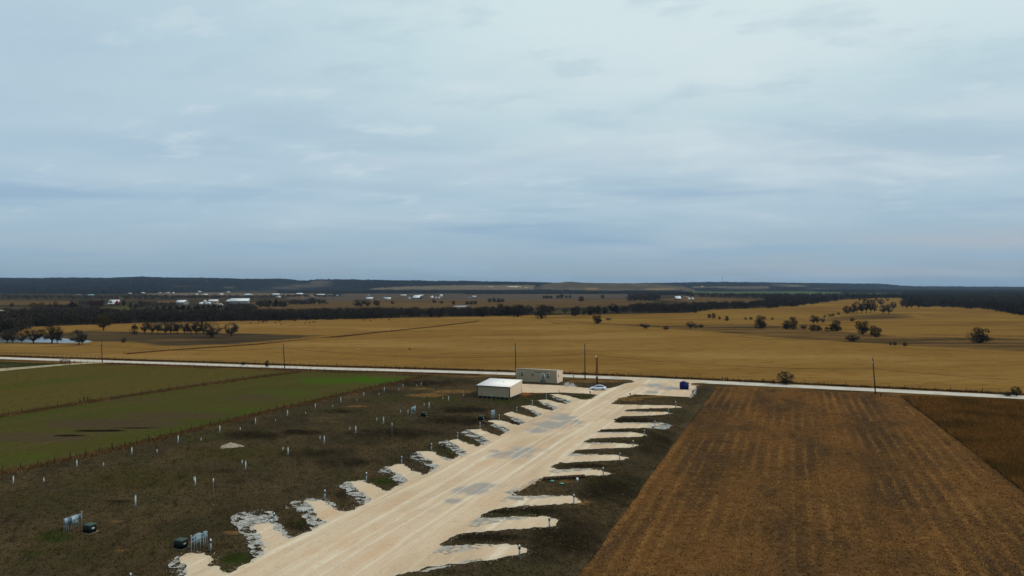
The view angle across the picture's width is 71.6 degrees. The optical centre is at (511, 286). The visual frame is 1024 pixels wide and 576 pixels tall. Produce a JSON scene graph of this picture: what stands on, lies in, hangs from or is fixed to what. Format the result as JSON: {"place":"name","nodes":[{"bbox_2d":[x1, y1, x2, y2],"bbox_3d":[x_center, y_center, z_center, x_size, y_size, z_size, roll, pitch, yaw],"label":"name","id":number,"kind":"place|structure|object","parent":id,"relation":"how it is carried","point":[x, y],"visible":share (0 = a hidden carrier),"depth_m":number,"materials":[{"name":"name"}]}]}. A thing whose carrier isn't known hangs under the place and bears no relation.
{"place":"outdoors","nodes":[
{"label":"outdoors","id":0,"kind":"place"},
{"bbox_2d":[0,362,55,367],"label":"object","id":1,"kind":"structure","parent":0,"point":[13,364],"depth_m":281.24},
{"bbox_2d":[0,301,69,304],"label":"field","id":2,"kind":"structure","parent":0,"point":[28,302],"depth_m":1357.03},
{"bbox_2d":[0,311,90,342],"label":"pond","id":3,"kind":"structure","parent":0,"point":[19,320],"depth_m":454.01,"materials":[{"name":"liquid"}]},
{"bbox_2d":[0,362,111,370],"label":"ranch track","id":4,"kind":"structure","parent":0,"point":[7,369],"depth_m":273.42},
{"bbox_2d":[101,306,133,310],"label":"house lawn","id":5,"kind":"structure","parent":0,"point":[120,307],"depth_m":1035.45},
{"bbox_2d":[0,364,296,413],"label":"olive wheat field","id":6,"kind":"structure","parent":0,"point":[25,389],"depth_m":233.46,"materials":[{"name":"plant"}]},
{"bbox_2d":[74,360,426,374],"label":"wire fence","id":7,"kind":"object","parent":6,"relation":"on","point":[261,367],"visible":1,"depth_m":264.50,"materials":[{"name":"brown metal"}]},
{"bbox_2d":[0,372,417,471],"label":"wheat field","id":8,"kind":"structure","parent":0,"point":[51,434],"depth_m":172.82,"materials":[{"name":"plant"}]},
{"bbox_2d":[0,371,300,417],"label":"field weeds","id":9,"kind":"object","parent":8,"relation":"on","point":[59,406],"visible":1,"depth_m":200.95,"materials":[{"name":"plant"}]},
{"bbox_2d":[143,292,342,295],"bbox_3d":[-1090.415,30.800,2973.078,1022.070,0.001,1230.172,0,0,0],"label":"pale field","id":10,"kind":"structure","parent":0,"point":[254,294],"depth_m":3077.33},
{"bbox_2d":[0,276,580,293],"bbox_3d":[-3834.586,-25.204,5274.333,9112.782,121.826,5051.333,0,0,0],"label":"wooded hills","id":11,"kind":"structure","parent":0,"point":[100,285],"depth_m":4851.55,"materials":[{"name":"plant"}]},
{"bbox_2d":[125,321,475,353],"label":"diagonal bank","id":12,"kind":"structure","parent":0,"point":[295,340],"depth_m":404.36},
{"bbox_2d":[251,299,654,308],"bbox_3d":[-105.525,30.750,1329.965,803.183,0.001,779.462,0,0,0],"label":"tan field","id":13,"kind":"structure","parent":0,"point":[480,303],"depth_m":1275.60,"materials":[{"name":"plant"}]},
{"bbox_2d":[286,293,632,300],"bbox_3d":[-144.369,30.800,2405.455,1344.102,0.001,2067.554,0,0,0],"label":"plough field","id":14,"kind":"structure","parent":0,"point":[350,297],"depth_m":1968.33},
{"bbox_2d":[0,315,1023,393],"bbox_3d":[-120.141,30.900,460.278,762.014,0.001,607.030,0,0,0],"label":"gold field","id":15,"kind":"structure","parent":0,"point":[486,342],"depth_m":331.60,"materials":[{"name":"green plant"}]},
{"bbox_2d":[5,329,19,342],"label":"bare tree","id":16,"kind":"object","parent":15,"relation":"on","point":[8,335],"visible":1,"depth_m":384.04,"materials":[{"name":"brown plant"}]},
{"bbox_2d":[23,329,42,342],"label":"bare tree","id":17,"kind":"object","parent":15,"relation":"on","point":[36,336],"visible":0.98,"depth_m":382.97,"materials":[{"name":"brown plant"}]},
{"bbox_2d":[38,324,64,343],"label":"bare tree","id":18,"kind":"object","parent":15,"relation":"on","point":[50,330],"visible":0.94,"depth_m":383.06,"materials":[{"name":"brown plant"}]},
{"bbox_2d":[6,352,100,357],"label":"pipe fence","id":19,"kind":"object","parent":15,"relation":"on","point":[15,353],"visible":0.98,"depth_m":311.34,"materials":[{"name":"metal"}]},
{"bbox_2d":[50,332,63,342],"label":"bare tree","id":20,"kind":"object","parent":15,"relation":"on","point":[58,337],"visible":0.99,"depth_m":383.30,"materials":[{"name":"brown plant"}]},
{"bbox_2d":[68,329,87,344],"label":"bare tree","id":21,"kind":"object","parent":15,"relation":"on","point":[79,339],"visible":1,"depth_m":372.67,"materials":[{"name":"brown plant"}]},
{"bbox_2d":[94,314,113,329],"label":"bare tree","id":22,"kind":"object","parent":15,"relation":"on","point":[103,324],"visible":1,"depth_m":496.57,"materials":[{"name":"brown plant"}]},
{"bbox_2d":[222,322,238,335],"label":"bare tree","id":23,"kind":"object","parent":15,"relation":"on","point":[233,329],"visible":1,"depth_m":441.28,"materials":[{"name":"brown plant"}]},
{"bbox_2d":[434,308,444,317],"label":"bare tree","id":24,"kind":"object","parent":15,"relation":"on","point":[441,312],"visible":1,"depth_m":695.40,"materials":[{"name":"brown plant"}]},
{"bbox_2d":[478,307,487,316],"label":"live oak","id":25,"kind":"object","parent":15,"relation":"on","point":[483,312],"visible":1,"depth_m":719.29,"materials":[{"name":"green plant"}]},
{"bbox_2d":[510,304,524,316],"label":"live oak","id":26,"kind":"object","parent":15,"relation":"on","point":[519,307],"visible":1,"depth_m":719.84,"materials":[{"name":"green plant"}]},
{"bbox_2d":[0,290,1023,564],"bbox_3d":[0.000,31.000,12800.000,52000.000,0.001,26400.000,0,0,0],"label":"ground","id":27,"kind":"structure","parent":0,"point":[194,302],"depth_m":1214.92,"materials":[{"name":"soil"}]},
{"bbox_2d":[34,303,100,310],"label":"lane trees","id":28,"kind":"object","parent":27,"relation":"on","point":[49,307],"visible":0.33,"depth_m":823.39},
{"bbox_2d":[78,300,98,305],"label":"plain thicket","id":29,"kind":"object","parent":27,"relation":"on","point":[86,302],"visible":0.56,"depth_m":1129.51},
{"bbox_2d":[107,300,120,304],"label":"farmhouse","id":30,"kind":"object","parent":27,"relation":"on","point":[114,302],"visible":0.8,"depth_m":1171.82,"materials":[{"name":"white metal"}]},
{"bbox_2d":[0,307,254,325],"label":"creek wood","id":31,"kind":"object","parent":27,"relation":"on","point":[51,317],"visible":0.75,"depth_m":615.85,"materials":[{"name":"plant"}]},
{"bbox_2d":[12,307,252,316],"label":"farm brush","id":32,"kind":"object","parent":27,"relation":"on","point":[99,308],"visible":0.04,"depth_m":758.23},
{"bbox_2d":[0,294,275,298],"bbox_3d":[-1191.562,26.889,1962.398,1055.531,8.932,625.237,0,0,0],"label":"tree belt","id":33,"kind":"object","parent":27,"relation":"on","point":[140,296],"visible":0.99,"depth_m":1882.48,"materials":[{"name":"plant"}]},
{"bbox_2d":[2,369,298,413],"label":"wire fence","id":34,"kind":"object","parent":27,"relation":"on","point":[147,389],"visible":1,"depth_m":209.73,"materials":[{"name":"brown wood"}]},
{"bbox_2d":[137,301,177,306],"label":"plain thicket","id":35,"kind":"object","parent":27,"relation":"on","point":[162,304],"visible":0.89,"depth_m":1069.42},
{"bbox_2d":[12,330,340,347],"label":"dark pasture","id":36,"kind":"structure","parent":27,"relation":"on","point":[158,339],"depth_m":420.16,"materials":[{"name":"plant"}]},
{"bbox_2d":[128,324,137,334],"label":"cedar tree","id":37,"kind":"object","parent":36,"relation":"on","point":[135,327],"visible":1,"depth_m":455.71,"materials":[{"name":"green plant"}]},
{"bbox_2d":[146,320,155,333],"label":"bare tree","id":38,"kind":"object","parent":36,"relation":"on","point":[151,328],"visible":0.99,"depth_m":461.10,"materials":[{"name":"brown plant"}]},
{"bbox_2d":[165,321,176,333],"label":"bare tree","id":39,"kind":"object","parent":36,"relation":"on","point":[170,329],"visible":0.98,"depth_m":458.34,"materials":[{"name":"brown plant"}]},
{"bbox_2d":[173,320,181,333],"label":"bare tree","id":40,"kind":"object","parent":36,"relation":"on","point":[176,328],"visible":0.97,"depth_m":458.00,"materials":[{"name":"brown plant"}]},
{"bbox_2d":[190,320,202,333],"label":"bare tree","id":41,"kind":"object","parent":36,"relation":"on","point":[194,328],"visible":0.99,"depth_m":455.56,"materials":[{"name":"brown plant"}]},
{"bbox_2d":[196,320,208,333],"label":"bare tree","id":42,"kind":"object","parent":36,"relation":"on","point":[204,325],"visible":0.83,"depth_m":455.81,"materials":[{"name":"brown plant"}]},
{"bbox_2d":[201,321,222,337],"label":"bare tree","id":43,"kind":"object","parent":36,"relation":"on","point":[212,332],"visible":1,"depth_m":427.37,"materials":[{"name":"brown plant"}]},
{"bbox_2d":[176,300,188,304],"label":"barn","id":44,"kind":"structure","parent":27,"relation":"on","point":[182,302],"depth_m":1208.17,"materials":[{"name":"grey metal"}]},
{"bbox_2d":[230,298,249,303],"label":"barn","id":45,"kind":"structure","parent":27,"relation":"on","point":[239,300],"depth_m":1284.54,"materials":[{"name":"grey metal"}]},
{"bbox_2d":[222,303,259,310],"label":"plain thicket","id":46,"kind":"object","parent":27,"relation":"on","point":[255,307],"visible":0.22,"depth_m":953.44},
{"bbox_2d":[255,301,286,307],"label":"plain thicket","id":47,"kind":"object","parent":27,"relation":"on","point":[279,305],"visible":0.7,"depth_m":1054.87,"materials":[{"name":"plant"}]},
{"bbox_2d":[260,294,339,297],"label":"tree belt","id":48,"kind":"object","parent":27,"relation":"on","point":[287,295],"visible":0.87,"depth_m":2070.37,"materials":[{"name":"plant"}]},
{"bbox_2d":[286,300,326,304],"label":"plain thicket","id":49,"kind":"object","parent":27,"relation":"on","point":[300,303],"visible":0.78,"depth_m":1213.62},
{"bbox_2d":[0,375,716,575],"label":"camp lot","id":50,"kind":"structure","parent":27,"relation":"on","point":[688,415],"depth_m":112.74,"materials":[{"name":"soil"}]},
{"bbox_2d":[63,511,81,530],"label":"service rack","id":51,"kind":"object","parent":50,"relation":"on","point":[73,519],"visible":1,"depth_m":89.56,"materials":[{"name":"grey metal"}]},
{"bbox_2d":[82,522,99,534],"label":"transformer box","id":52,"kind":"object","parent":50,"relation":"on","point":[89,528],"visible":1,"depth_m":88.53,"materials":[{"name":"paint"}]},
{"bbox_2d":[173,537,190,550],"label":"transformer box","id":53,"kind":"object","parent":50,"relation":"on","point":[180,543],"visible":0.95,"depth_m":83.21,"materials":[{"name":"green paint"}]},
{"bbox_2d":[190,531,207,552],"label":"service rack","id":54,"kind":"object","parent":50,"relation":"on","point":[197,538],"visible":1,"depth_m":82.97,"materials":[{"name":"grey metal"}]},
{"bbox_2d":[2,373,426,471],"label":"wire fence","id":55,"kind":"object","parent":50,"relation":"on","point":[197,425],"visible":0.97,"depth_m":149.15,"materials":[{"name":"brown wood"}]},
{"bbox_2d":[0,374,431,475],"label":"boundary weeds","id":56,"kind":"object","parent":50,"relation":"on","point":[152,439],"visible":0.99,"depth_m":151.50,"materials":[{"name":"plant"}]},
{"bbox_2d":[220,442,243,448],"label":"gravel heap","id":57,"kind":"object","parent":50,"relation":"on","point":[231,445],"visible":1,"depth_m":136.22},
{"bbox_2d":[166,383,692,575],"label":"fringe rubble","id":58,"kind":"object","parent":50,"relation":"on","point":[356,490],"visible":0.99,"depth_m":102.53,"materials":[{"name":"stone"}]},
{"bbox_2d":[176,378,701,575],"bbox_3d":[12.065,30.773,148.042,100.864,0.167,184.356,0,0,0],"label":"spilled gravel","id":59,"kind":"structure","parent":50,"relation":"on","point":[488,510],"depth_m":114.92,"materials":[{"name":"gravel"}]},
{"bbox_2d":[179,378,703,575],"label":"gravel drive","id":60,"kind":"structure","parent":50,"relation":"on","point":[415,521],"depth_m":101.50,"materials":[{"name":"gravel"}]},
{"bbox_2d":[168,382,697,575],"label":"loose stone fringe","id":61,"kind":"object","parent":60,"relation":"on","point":[307,507],"visible":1,"depth_m":98.04,"materials":[{"name":"stone"}]},
{"bbox_2d":[420,411,651,571],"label":"grey stone fringe","id":62,"kind":"object","parent":60,"relation":"on","point":[478,521],"visible":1,"depth_m":94.03,"materials":[{"name":"stone"}]},
{"bbox_2d":[590,385,605,389],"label":"parked sedan","id":63,"kind":"object","parent":60,"relation":"on","point":[598,387],"visible":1,"depth_m":210.15,"materials":[{"name":"silver metal"}]},
{"bbox_2d":[679,381,688,389],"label":"steel dumpster","id":64,"kind":"object","parent":60,"relation":"on","point":[683,385],"visible":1,"depth_m":211.57,"materials":[{"name":"blue paint"}]},
{"bbox_2d":[476,378,521,399],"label":"metal shed","id":65,"kind":"structure","parent":50,"relation":"on","point":[509,389],"depth_m":195.95,"materials":[{"name":"beige"}]},
{"bbox_2d":[517,478,538,491],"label":"timber kerb","id":66,"kind":"structure","parent":50,"relation":"on","point":[527,485],"depth_m":108.67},
{"bbox_2d":[516,368,562,383],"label":"office cabin","id":67,"kind":"object","parent":50,"relation":"on","point":[542,376],"visible":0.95,"depth_m":227.09,"materials":[{"name":"beige"}]},
{"bbox_2d":[543,474,584,479],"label":"timber kerb","id":68,"kind":"structure","parent":50,"relation":"on","point":[563,477],"depth_m":113.42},
{"bbox_2d":[583,343,585,379],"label":"utility pole","id":69,"kind":"object","parent":50,"relation":"on","point":[584,363],"visible":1,"depth_m":234.61,"materials":[{"name":"brown wood"}]},
{"bbox_2d":[585,353,813,368],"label":"power line","id":70,"kind":"object","parent":69,"relation":"attached to","point":[718,365],"visible":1,"depth_m":219.13,"materials":[{"name":"black"}]},
{"bbox_2d":[595,356,597,383],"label":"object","id":71,"kind":"structure","parent":50,"relation":"on","point":[596,369],"depth_m":222.44,"materials":[{"name":"orange metal"}]},
{"bbox_2d":[251,305,534,320],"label":"creek wood","id":72,"kind":"object","parent":27,"relation":"on","point":[310,313],"visible":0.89,"depth_m":686.84,"materials":[{"name":"plant"}]},
{"bbox_2d":[277,290,692,294],"bbox_3d":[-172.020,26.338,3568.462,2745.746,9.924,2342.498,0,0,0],"label":"plain forest","id":73,"kind":"object","parent":27,"relation":"on","point":[456,292],"visible":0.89,"depth_m":3157.32,"materials":[{"name":"plant"}]},
{"bbox_2d":[0,356,1023,400],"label":"road verge","id":74,"kind":"structure","parent":27,"relation":"on","point":[497,375],"depth_m":245.92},
{"bbox_2d":[104,362,479,375],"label":"verge weeds","id":75,"kind":"object","parent":74,"relation":"on","point":[445,373],"visible":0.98,"depth_m":261.64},
{"bbox_2d":[0,355,1023,394],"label":"roadside weeds","id":76,"kind":"object","parent":74,"relation":"on","point":[807,383],"visible":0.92,"depth_m":250.53,"materials":[{"name":"plant"}]},
{"bbox_2d":[106,357,1016,391],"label":"wire fence","id":77,"kind":"object","parent":74,"relation":"on","point":[576,372],"visible":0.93,"depth_m":249.42,"materials":[{"name":"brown metal"}]},
{"bbox_2d":[776,371,793,384],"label":"shrub","id":78,"kind":"object","parent":74,"relation":"on","point":[785,380],"visible":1,"depth_m":222.72,"materials":[{"name":"green plant"}]},
{"bbox_2d":[1010,386,1021,395],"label":"shrub","id":79,"kind":"object","parent":74,"relation":"on","point":[1018,390],"visible":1,"depth_m":199.21,"materials":[{"name":"green plant"}]},
{"bbox_2d":[625,293,660,301],"bbox_3d":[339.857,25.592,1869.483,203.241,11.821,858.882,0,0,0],"label":"barn wood","id":80,"kind":"object","parent":27,"relation":"on","point":[648,297],"visible":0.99,"depth_m":1569.39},
{"bbox_2d":[623,299,774,313],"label":"creek wood","id":81,"kind":"object","parent":27,"relation":"on","point":[665,307],"visible":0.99,"depth_m":914.26,"materials":[{"name":"plant"}]},
{"bbox_2d":[624,289,798,291],"bbox_3d":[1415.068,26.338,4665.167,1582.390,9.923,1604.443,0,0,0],"label":"plain forest","id":82,"kind":"object","parent":27,"relation":"on","point":[741,290],"visible":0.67,"depth_m":4280.58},
{"bbox_2d":[630,292,906,298],"bbox_3d":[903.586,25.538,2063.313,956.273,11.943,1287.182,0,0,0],"label":"tree belt","id":83,"kind":"object","parent":27,"relation":"on","point":[856,295],"visible":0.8,"depth_m":1982.90,"materials":[{"name":"plant"}]},
{"bbox_2d":[528,298,1023,353],"bbox_3d":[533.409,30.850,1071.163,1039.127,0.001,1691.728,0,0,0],"label":"pasture","id":84,"kind":"structure","parent":27,"relation":"on","point":[953,321],"depth_m":681.72,"materials":[{"name":"plant"}]},
{"bbox_2d":[534,304,548,318],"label":"live oak","id":85,"kind":"object","parent":84,"relation":"on","point":[543,308],"visible":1,"depth_m":678.19,"materials":[{"name":"green plant"}]},
{"bbox_2d":[570,306,580,315],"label":"live oak","id":86,"kind":"object","parent":84,"relation":"on","point":[574,313],"visible":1,"depth_m":740.06,"materials":[{"name":"green plant"}]},
{"bbox_2d":[586,306,596,314],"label":"live oak","id":87,"kind":"object","parent":84,"relation":"on","point":[589,310],"visible":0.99,"depth_m":759.38,"materials":[{"name":"green plant"}]},
{"bbox_2d":[865,299,875,312],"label":"bare tree","id":88,"kind":"object","parent":84,"relation":"on","point":[872,302],"visible":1,"depth_m":820.69,"materials":[{"name":"brown plant"}]},
{"bbox_2d":[913,298,923,307],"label":"tree","id":89,"kind":"object","parent":84,"relation":"on","point":[920,301],"visible":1,"depth_m":1001.64,"materials":[{"name":"green plant"}]},
{"bbox_2d":[543,319,1023,353],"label":"rough pasture","id":90,"kind":"structure","parent":27,"relation":"on","point":[772,331],"depth_m":427.55,"materials":[{"name":"plant"}]},
{"bbox_2d":[753,315,766,327],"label":"live oak","id":91,"kind":"object","parent":90,"relation":"on","point":[759,322],"visible":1,"depth_m":519.03,"materials":[{"name":"green plant"}]},
{"bbox_2d":[788,320,797,329],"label":"live oak","id":92,"kind":"object","parent":90,"relation":"on","point":[791,325],"visible":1,"depth_m":506.51,"materials":[{"name":"green plant"}]},
{"bbox_2d":[832,320,841,330],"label":"live oak","id":93,"kind":"object","parent":90,"relation":"on","point":[836,325],"visible":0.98,"depth_m":488.30,"materials":[{"name":"green plant"}]},
{"bbox_2d":[845,335,860,340],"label":"shrub","id":94,"kind":"object","parent":90,"relation":"on","point":[852,338],"visible":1,"depth_m":397.80,"materials":[{"name":"green plant"}]},
{"bbox_2d":[854,321,869,333],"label":"live oak","id":95,"kind":"object","parent":90,"relation":"on","point":[860,327],"visible":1,"depth_m":455.86,"materials":[{"name":"green plant"}]},
{"bbox_2d":[868,325,881,336],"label":"live oak","id":96,"kind":"object","parent":90,"relation":"on","point":[877,334],"visible":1,"depth_m":432.19,"materials":[{"name":"green plant"}]},
{"bbox_2d":[964,327,993,342],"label":"live oak","id":97,"kind":"object","parent":90,"relation":"on","point":[982,338],"visible":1,"depth_m":386.73,"materials":[{"name":"green plant"}]},
{"bbox_2d":[693,291,883,293],"bbox_3d":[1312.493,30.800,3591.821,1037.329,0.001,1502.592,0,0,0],"label":"green strip","id":98,"kind":"object","parent":27,"relation":"on","point":[790,292],"visible":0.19,"depth_m":3581.86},
{"bbox_2d":[765,294,901,307],"bbox_3d":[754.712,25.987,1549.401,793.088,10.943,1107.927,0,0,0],"label":"creek wood","id":99,"kind":"object","parent":27,"relation":"on","point":[778,301],"visible":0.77,"depth_m":1277.11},
{"bbox_2d":[805,313,932,322],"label":"grove pasture","id":100,"kind":"structure","parent":27,"relation":"on","point":[866,317],"depth_m":702.05,"materials":[{"name":"plant"}]},
{"bbox_2d":[882,303,894,312],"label":"bare tree","id":101,"kind":"object","parent":100,"relation":"on","point":[887,307],"visible":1,"depth_m":796.75,"materials":[{"name":"green plant"}]},
{"bbox_2d":[800,288,1023,292],"bbox_3d":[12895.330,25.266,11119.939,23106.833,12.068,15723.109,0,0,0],"label":"plain forest","id":102,"kind":"object","parent":27,"relation":"on","point":[899,290],"visible":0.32,"depth_m":4731.42,"materials":[{"name":"plant"}]},
{"bbox_2d":[900,396,1023,491],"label":"field margin","id":103,"kind":"object","parent":27,"relation":"on","point":[961,442],"visible":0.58,"depth_m":143.76,"materials":[{"name":"soil"}]},
{"bbox_2d":[902,290,1023,312],"bbox_3d":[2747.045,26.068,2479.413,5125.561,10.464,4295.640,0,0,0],"label":"forest","id":104,"kind":"object","parent":27,"relation":"on","point":[1007,297],"visible":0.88,"depth_m":1591.33,"materials":[{"name":"plant"}]},
{"bbox_2d":[921,299,1023,315],"bbox_3d":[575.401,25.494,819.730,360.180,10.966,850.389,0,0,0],"label":"wood","id":105,"kind":"object","parent":27,"relation":"on","point":[1013,307],"visible":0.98,"depth_m":960.25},
{"bbox_2d":[0,357,1023,398],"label":"gravel road","id":106,"kind":"structure","parent":0,"point":[765,384],"depth_m":242.99,"materials":[{"name":"gravel"}]},
{"bbox_2d":[0,0,1023,286],"label":"sky","id":107,"kind":"structure","parent":0,"point":[584,141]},
{"bbox_2d":[533,282,699,291],"bbox_3d":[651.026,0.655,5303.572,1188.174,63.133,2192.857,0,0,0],"label":"bald hill","id":108,"kind":"structure","parent":0,"point":[593,286],"depth_m":4426.51,"materials":[{"name":"plant"}]},
{"bbox_2d":[661,297,755,302],"bbox_3d":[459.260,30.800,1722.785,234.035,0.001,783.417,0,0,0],"label":"barn field","id":109,"kind":"structure","parent":0,"point":[700,299],"depth_m":1667.81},
{"bbox_2d":[579,387,1023,575],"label":"mown field","id":110,"kind":"structure","parent":0,"point":[758,418],"depth_m":103.63,"materials":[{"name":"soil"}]},
{"bbox_2d":[639,282,1023,290],"bbox_3d":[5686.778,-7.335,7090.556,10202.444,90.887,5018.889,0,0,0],"label":"wooded hills","id":111,"kind":"structure","parent":0,"point":[741,285],"depth_m":6689.89,"materials":[{"name":"plant"}]},
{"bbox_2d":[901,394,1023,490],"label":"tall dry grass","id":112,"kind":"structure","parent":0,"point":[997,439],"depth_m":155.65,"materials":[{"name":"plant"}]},
{"label":"barn paddock","id":113,"kind":"structure","parent":0,"visible":0},
{"bbox_2d":[241,304,254,311],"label":"bare tree","id":114,"kind":"object","parent":113,"relation":"on","point":[249,308],"visible":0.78,"depth_m":774.11,"materials":[{"name":"green plant"}]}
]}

